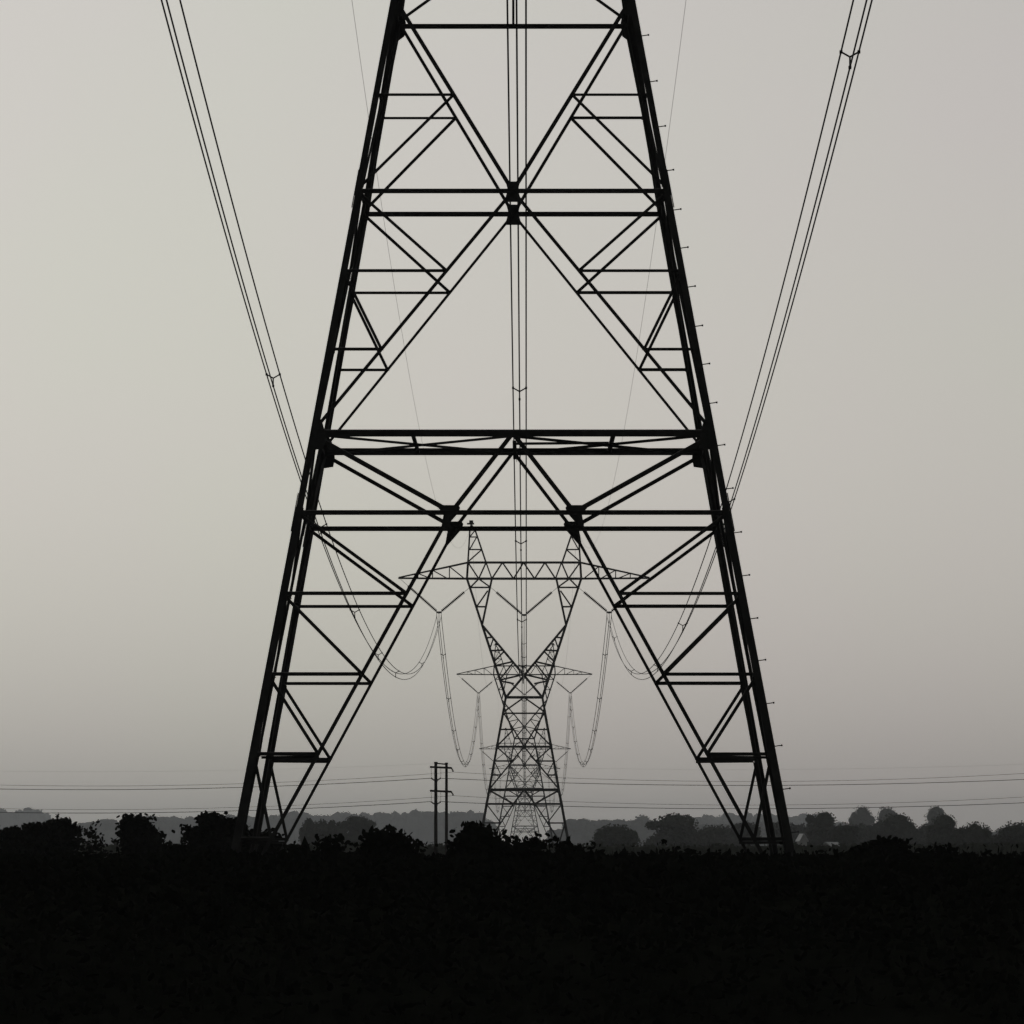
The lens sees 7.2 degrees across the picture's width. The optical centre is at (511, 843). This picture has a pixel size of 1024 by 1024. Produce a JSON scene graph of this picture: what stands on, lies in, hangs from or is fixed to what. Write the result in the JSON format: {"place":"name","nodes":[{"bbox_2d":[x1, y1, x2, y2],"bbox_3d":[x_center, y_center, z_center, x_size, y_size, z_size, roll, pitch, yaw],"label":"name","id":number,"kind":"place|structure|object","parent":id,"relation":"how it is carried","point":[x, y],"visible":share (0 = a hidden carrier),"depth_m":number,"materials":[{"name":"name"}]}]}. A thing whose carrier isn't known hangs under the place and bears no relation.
{"place":"outdoors","nodes":[
{"label":"outdoors","id":0,"kind":"place"},
{"bbox_2d":[0,0,1023,841],"label":"sky","id":1,"kind":"structure","parent":0,"point":[150,482],"materials":[{"name":"grey"}]},
{"label":"ground","id":2,"kind":"structure","parent":0,"visible":0},
{"bbox_2d":[0,807,50,828],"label":"wood","id":3,"kind":"object","parent":2,"relation":"on","point":[8,820],"visible":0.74,"depth_m":10538.66,"materials":[{"name":"grey plant"}]},
{"bbox_2d":[0,814,94,859],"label":"bush","id":4,"kind":"object","parent":2,"relation":"on","point":[61,834],"visible":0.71,"depth_m":184.23,"materials":[{"name":"black plant"}]},
{"bbox_2d":[74,819,112,854],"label":"bush","id":5,"kind":"object","parent":2,"relation":"on","point":[95,841],"visible":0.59,"depth_m":199.97,"materials":[{"name":"black plant"}]},
{"bbox_2d":[109,812,172,856],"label":"bush","id":6,"kind":"object","parent":2,"relation":"on","point":[142,832],"visible":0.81,"depth_m":189.65,"materials":[{"name":"black plant"}]},
{"bbox_2d":[77,814,262,845],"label":"wood","id":7,"kind":"object","parent":2,"relation":"on","point":[165,825],"visible":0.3,"depth_m":7311.72,"materials":[{"name":"grey plant"}]},
{"bbox_2d":[156,840,202,857],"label":"bush","id":8,"kind":"object","parent":2,"relation":"on","point":[181,846],"visible":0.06,"depth_m":149.85,"materials":[{"name":"black plant"}]},
{"bbox_2d":[171,810,261,855],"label":"bush","id":9,"kind":"object","parent":2,"relation":"on","point":[213,831],"visible":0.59,"depth_m":179.35,"materials":[{"name":"black plant"}]},
{"bbox_2d":[241,827,286,855],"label":"bush","id":10,"kind":"object","parent":2,"relation":"on","point":[271,848],"visible":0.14,"depth_m":171.68,"materials":[{"name":"black plant"}]},
{"bbox_2d":[277,836,321,860],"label":"bush","id":11,"kind":"object","parent":2,"relation":"on","point":[304,846],"visible":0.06,"depth_m":115.86,"materials":[{"name":"black plant"}]},
{"bbox_2d":[298,818,348,844],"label":"tree","id":12,"kind":"object","parent":2,"relation":"on","point":[309,829],"visible":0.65,"depth_m":1517.12,"materials":[{"name":"grey plant"}]},
{"bbox_2d":[311,833,357,856],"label":"bush","id":13,"kind":"object","parent":2,"relation":"on","point":[327,842],"visible":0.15,"depth_m":116.87,"materials":[{"name":"black plant"}]},
{"bbox_2d":[345,813,376,843],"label":"tree","id":14,"kind":"object","parent":2,"relation":"on","point":[357,825],"visible":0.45,"depth_m":1556.00,"materials":[{"name":"grey plant"}]},
{"bbox_2d":[248,809,496,845],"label":"wood","id":15,"kind":"object","parent":2,"relation":"on","point":[419,825],"visible":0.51,"depth_m":7701.75,"materials":[{"name":"grey plant"}]},
{"bbox_2d":[353,824,431,864],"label":"bush","id":16,"kind":"object","parent":2,"relation":"on","point":[390,841],"visible":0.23,"depth_m":111.73,"materials":[{"name":"black plant"}]},
{"bbox_2d":[430,762,453,854],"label":"utility pole","id":17,"kind":"object","parent":2,"relation":"on","point":[436,780],"visible":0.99,"depth_m":449.93,"materials":[{"name":"brown wood"}]},
{"bbox_2d":[28,764,414,771],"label":"overhead wire","id":18,"kind":"object","parent":17,"relation":"attached to","point":[145,771],"visible":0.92,"depth_m":450.00,"materials":[{"name":"metal"}]},
{"bbox_2d":[0,796,443,809],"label":"overhead wire","id":19,"kind":"object","parent":17,"relation":"attached to","point":[193,808],"visible":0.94,"depth_m":449.89,"materials":[{"name":"metal"}]},
{"bbox_2d":[17,772,449,785],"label":"overhead wire","id":20,"kind":"object","parent":17,"relation":"attached to","point":[242,783],"visible":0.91,"depth_m":449.89,"materials":[{"name":"metal"}]},
{"bbox_2d":[441,801,1023,808],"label":"overhead wire","id":21,"kind":"object","parent":17,"relation":"attached to","point":[730,808],"visible":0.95,"depth_m":449.99,"materials":[{"name":"metal"}]},
{"bbox_2d":[441,778,1023,785],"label":"overhead wire","id":22,"kind":"object","parent":17,"relation":"attached to","point":[731,785],"visible":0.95,"depth_m":449.99,"materials":[{"name":"metal"}]},
{"bbox_2d":[450,764,1016,769],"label":"overhead wire","id":23,"kind":"object","parent":17,"relation":"attached to","point":[694,769],"visible":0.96,"depth_m":450.00,"materials":[{"name":"metal"}]},
{"bbox_2d":[453,795,1016,804],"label":"overhead wire","id":24,"kind":"object","parent":17,"relation":"attached to","point":[688,804],"visible":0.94,"depth_m":449.89,"materials":[{"name":"metal"}]},
{"bbox_2d":[457,772,1023,781],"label":"overhead wire","id":25,"kind":"object","parent":17,"relation":"attached to","point":[740,781],"visible":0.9,"depth_m":449.89,"materials":[{"name":"metal"}]},
{"bbox_2d":[444,820,510,860],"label":"bush","id":26,"kind":"object","parent":2,"relation":"on","point":[469,835],"visible":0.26,"depth_m":117.78,"materials":[{"name":"black plant"}]},
{"bbox_2d":[474,831,518,861],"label":"bush","id":27,"kind":"object","parent":2,"relation":"on","point":[500,843],"visible":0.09,"depth_m":115.89,"materials":[{"name":"black plant"}]},
{"bbox_2d":[231,0,798,855],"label":"transmission tower","id":28,"kind":"structure","parent":2,"relation":"on","point":[701,434],"depth_m":146.11,"materials":[{"name":"metal"}]},
{"bbox_2d":[352,3,470,545],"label":"earth wire","id":29,"kind":"object","parent":28,"relation":"attached to","point":[388,249],"visible":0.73,"depth_m":332.59,"materials":[{"name":"metal"}]},
{"bbox_2d":[582,3,685,543],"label":"earth wire","id":30,"kind":"object","parent":28,"relation":"attached to","point":[654,235],"visible":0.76,"depth_m":327.43,"materials":[{"name":"metal"}]},
{"bbox_2d":[398,520,649,841],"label":"transmission tower","id":31,"kind":"structure","parent":2,"relation":"on","point":[511,661],"depth_m":825.04,"materials":[{"name":"metal"}]},
{"bbox_2d":[404,582,468,616],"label":"insulator string","id":32,"kind":"object","parent":31,"relation":"attached to","point":[446,606],"visible":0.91,"depth_m":825.95,"materials":[{"name":"grey ceramic"}]},
{"bbox_2d":[161,0,440,679],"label":"conductor bundle","id":33,"kind":"object","parent":32,"relation":"hanging from","point":[271,378],"visible":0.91,"depth_m":253.95,"materials":[{"name":"metal"}]},
{"bbox_2d":[437,617,479,766],"bbox_3d":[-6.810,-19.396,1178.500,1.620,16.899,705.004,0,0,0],"label":"conductor bundle","id":34,"kind":"object","parent":32,"relation":"hanging from","point":[451,701],"visible":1,"depth_m":956.72,"materials":[{"name":"metal"}]},
{"bbox_2d":[494,588,556,615],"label":"insulator string","id":35,"kind":"object","parent":31,"relation":"attached to","point":[531,609],"visible":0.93,"depth_m":825.94,"materials":[{"name":"grey ceramic"}]},
{"bbox_2d":[506,0,526,683],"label":"conductor bundle","id":36,"kind":"object","parent":35,"relation":"hanging from","point":[520,543],"visible":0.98,"depth_m":258.87,"materials":[{"name":"metal"}]},
{"bbox_2d":[579,586,637,620],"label":"insulator string","id":37,"kind":"object","parent":31,"relation":"attached to","point":[594,601],"visible":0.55,"depth_m":825.97,"materials":[{"name":"grey ceramic"}]},
{"bbox_2d":[607,0,872,679],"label":"conductor bundle","id":38,"kind":"object","parent":37,"relation":"hanging from","point":[849,68],"visible":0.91,"depth_m":251.58,"materials":[{"name":"metal"}]},
{"bbox_2d":[456,643,591,842],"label":"transmission tower","id":39,"kind":"structure","parent":2,"relation":"on","point":[514,737],"depth_m":1530.01,"materials":[{"name":"metal"}]},
{"bbox_2d":[458,675,492,696],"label":"insulator string","id":40,"kind":"object","parent":39,"relation":"attached to","point":[474,689],"visible":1,"depth_m":1530.94,"materials":[{"name":"grey ceramic"}]},
{"bbox_2d":[477,696,494,796],"bbox_3d":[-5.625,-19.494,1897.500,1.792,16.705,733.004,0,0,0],"label":"conductor bundle","id":41,"kind":"object","parent":40,"relation":"hanging from","point":[483,750],"visible":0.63,"depth_m":1665.61,"materials":[{"name":"metal"}]},
{"bbox_2d":[512,684,536,695],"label":"insulator string","id":42,"kind":"object","parent":39,"relation":"hanging from","point":[526,692],"visible":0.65,"depth_m":1530.95,"materials":[{"name":"grey ceramic"}]},
{"bbox_2d":[521,656,526,768],"bbox_3d":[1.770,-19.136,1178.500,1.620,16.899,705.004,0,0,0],"label":"conductor bundle","id":43,"kind":"object","parent":42,"relation":"hanging from","point":[524,728],"visible":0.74,"depth_m":1129.13,"materials":[{"name":"metal"}]},
{"bbox_2d":[523,709,525,795],"bbox_3d":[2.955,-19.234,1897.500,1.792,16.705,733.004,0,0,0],"label":"conductor bundle","id":44,"kind":"object","parent":42,"relation":"hanging from","point":[523,759],"visible":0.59,"depth_m":1717.95,"materials":[{"name":"metal"}]},
{"bbox_2d":[556,675,590,694],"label":"insulator string","id":45,"kind":"object","parent":39,"relation":"attached to","point":[574,689],"visible":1,"depth_m":1530.92,"materials":[{"name":"grey ceramic"}]},
{"bbox_2d":[556,696,571,795],"bbox_3d":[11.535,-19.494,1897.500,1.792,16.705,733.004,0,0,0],"label":"conductor bundle","id":46,"kind":"object","parent":45,"relation":"hanging from","point":[564,778],"visible":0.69,"depth_m":1670.35,"materials":[{"name":"metal"}]},
{"bbox_2d":[569,617,611,766],"bbox_3d":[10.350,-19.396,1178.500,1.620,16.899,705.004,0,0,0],"label":"conductor bundle","id":47,"kind":"object","parent":45,"relation":"hanging from","point":[596,704],"visible":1,"depth_m":959.86,"materials":[{"name":"metal"}]},
{"bbox_2d":[489,752,559,839],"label":"transmission tower","id":48,"kind":"structure","parent":2,"relation":"on","point":[523,797],"depth_m":2908.33,"materials":[{"name":"metal"}]},
{"bbox_2d":[479,728,570,844],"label":"transmission tower","id":49,"kind":"structure","parent":2,"relation":"on","point":[525,784],"depth_m":2262.52,"materials":[{"name":"metal"}]},
{"bbox_2d":[503,832,563,863],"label":"bush","id":50,"kind":"object","parent":2,"relation":"on","point":[532,846],"visible":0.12,"depth_m":113.87,"materials":[{"name":"black plant"}]},
{"bbox_2d":[78,842,1023,857],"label":"hedge","id":51,"kind":"object","parent":2,"relation":"on","point":[975,847],"visible":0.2,"depth_m":689.56,"materials":[{"name":"black plant"}]},
{"bbox_2d":[548,836,600,864],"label":"bush","id":52,"kind":"object","parent":2,"relation":"on","point":[564,847],"visible":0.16,"depth_m":115.87,"materials":[{"name":"black plant"}]},
{"bbox_2d":[589,823,640,846],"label":"tree","id":53,"kind":"object","parent":2,"relation":"on","point":[605,835],"visible":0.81,"depth_m":1252.17,"materials":[{"name":"grey plant"}]},
{"bbox_2d":[639,812,708,846],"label":"tree","id":54,"kind":"object","parent":2,"relation":"on","point":[678,829],"visible":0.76,"depth_m":1423.11,"materials":[{"name":"plant"}]},
{"bbox_2d":[659,839,693,857],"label":"bush","id":55,"kind":"object","parent":2,"relation":"on","point":[674,848],"visible":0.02,"depth_m":117.98,"materials":[{"name":"black plant"}]},
{"bbox_2d":[698,825,728,846],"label":"tree","id":56,"kind":"object","parent":2,"relation":"on","point":[713,835],"visible":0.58,"depth_m":1477.15,"materials":[{"name":"grey plant"}]},
{"bbox_2d":[717,820,761,845],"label":"tree","id":57,"kind":"object","parent":2,"relation":"on","point":[732,837],"visible":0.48,"depth_m":1648.95,"materials":[{"name":"grey plant"}]},
{"bbox_2d":[694,812,843,826],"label":"wood","id":58,"kind":"object","parent":2,"relation":"on","point":[799,819],"visible":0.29,"depth_m":8444.00,"materials":[{"name":"grey plant"}]},
{"bbox_2d":[545,814,998,845],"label":"wood","id":59,"kind":"object","parent":2,"relation":"on","point":[581,831],"visible":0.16,"depth_m":5922.23,"materials":[{"name":"grey plant"}]},
{"bbox_2d":[773,821,812,845],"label":"tree","id":60,"kind":"object","parent":2,"relation":"on","point":[800,828],"visible":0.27,"depth_m":1715.13,"materials":[{"name":"grey plant"}]},
{"bbox_2d":[795,834,808,846],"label":"hut","id":61,"kind":"object","parent":2,"relation":"on","point":[802,839],"visible":0.43,"depth_m":1249.27,"materials":[{"name":"metal"}]},
{"bbox_2d":[805,810,837,845],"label":"tree","id":62,"kind":"object","parent":2,"relation":"on","point":[821,831],"visible":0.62,"depth_m":1384.64,"materials":[{"name":"grey plant"}]},
{"bbox_2d":[821,842,838,845],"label":"hut","id":63,"kind":"object","parent":2,"relation":"on","point":[829,843],"visible":0.14,"depth_m":1148.78,"materials":[{"name":"metal"}]},
{"bbox_2d":[808,825,867,844],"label":"tree","id":64,"kind":"object","parent":2,"relation":"on","point":[862,836],"visible":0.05,"depth_m":1556.51,"materials":[{"name":"grey plant"}]},
{"bbox_2d":[831,822,859,845],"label":"tree","id":65,"kind":"object","parent":2,"relation":"on","point":[846,833],"visible":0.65,"depth_m":1187.10,"materials":[{"name":"grey plant"}]},
{"bbox_2d":[848,805,875,826],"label":"tree","id":66,"kind":"object","parent":2,"relation":"on","point":[858,816],"visible":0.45,"depth_m":3332.90,"materials":[{"name":"grey plant"}]},
{"bbox_2d":[854,821,883,841],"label":"tree","id":67,"kind":"object","parent":2,"relation":"on","point":[871,831],"visible":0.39,"depth_m":1649.23,"materials":[{"name":"grey plant"}]},
{"bbox_2d":[845,834,915,859],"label":"bush","id":68,"kind":"object","parent":2,"relation":"on","point":[880,844],"visible":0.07,"depth_m":119.73,"materials":[{"name":"black plant"}]},
{"bbox_2d":[875,806,895,821],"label":"tree","id":69,"kind":"object","parent":2,"relation":"on","point":[883,812],"visible":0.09,"depth_m":3333.10,"materials":[{"name":"grey plant"}]},
{"bbox_2d":[873,812,919,843],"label":"tree","id":70,"kind":"object","parent":2,"relation":"on","point":[900,826],"visible":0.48,"depth_m":1476.72,"materials":[{"name":"grey plant"}]},
{"bbox_2d":[913,824,931,845],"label":"tree","id":71,"kind":"object","parent":2,"relation":"on","point":[921,830],"visible":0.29,"depth_m":1583.55,"materials":[{"name":"grey plant"}]},
{"bbox_2d":[924,805,943,825],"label":"tree","id":72,"kind":"object","parent":2,"relation":"on","point":[933,812],"visible":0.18,"depth_m":3188.28,"materials":[{"name":"grey plant"}]},
{"bbox_2d":[905,842,966,856],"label":"bush","id":73,"kind":"object","parent":2,"relation":"on","point":[925,852],"visible":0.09,"depth_m":118.84,"materials":[{"name":"black plant"}]},
{"bbox_2d":[923,812,957,845],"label":"tree","id":74,"kind":"object","parent":2,"relation":"on","point":[942,830],"visible":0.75,"depth_m":1252.78,"materials":[{"name":"grey plant"}]},
{"bbox_2d":[954,821,993,845],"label":"tree","id":75,"kind":"object","parent":2,"relation":"on","point":[974,833],"visible":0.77,"depth_m":1160.43,"materials":[{"name":"grey plant"}]},
{"bbox_2d":[993,820,1023,845],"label":"tree","id":76,"kind":"object","parent":2,"relation":"on","point":[1012,833],"visible":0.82,"depth_m":1159.74,"materials":[{"name":"grey plant"}]},
{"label":"insulator string","id":77,"kind":"object","parent":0,"visible":0},
{"bbox_2d":[493,773,500,810],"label":"conductor bundle","id":78,"kind":"object","parent":77,"relation":"hanging from","point":[496,795],"visible":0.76,"depth_m":2487.45,"materials":[{"name":"metal"}]},
{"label":"insulator string","id":79,"kind":"object","parent":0,"visible":0},
{"bbox_2d":[548,768,556,812],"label":"conductor bundle","id":80,"kind":"object","parent":79,"relation":"hanging from","point":[553,795],"visible":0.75,"depth_m":2658.03,"materials":[{"name":"metal"}]},
{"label":"utility pole","id":81,"kind":"object","parent":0,"visible":0},
{"bbox_2d":[0,801,430,812],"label":"overhead wire","id":82,"kind":"object","parent":81,"relation":"attached to","point":[249,810],"visible":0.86,"depth_m":449.99,"materials":[{"name":"metal"}]},
{"bbox_2d":[12,778,430,789],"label":"overhead wire","id":83,"kind":"object","parent":81,"relation":"attached to","point":[189,788],"visible":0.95,"depth_m":449.99,"materials":[{"name":"metal"}]}
]}

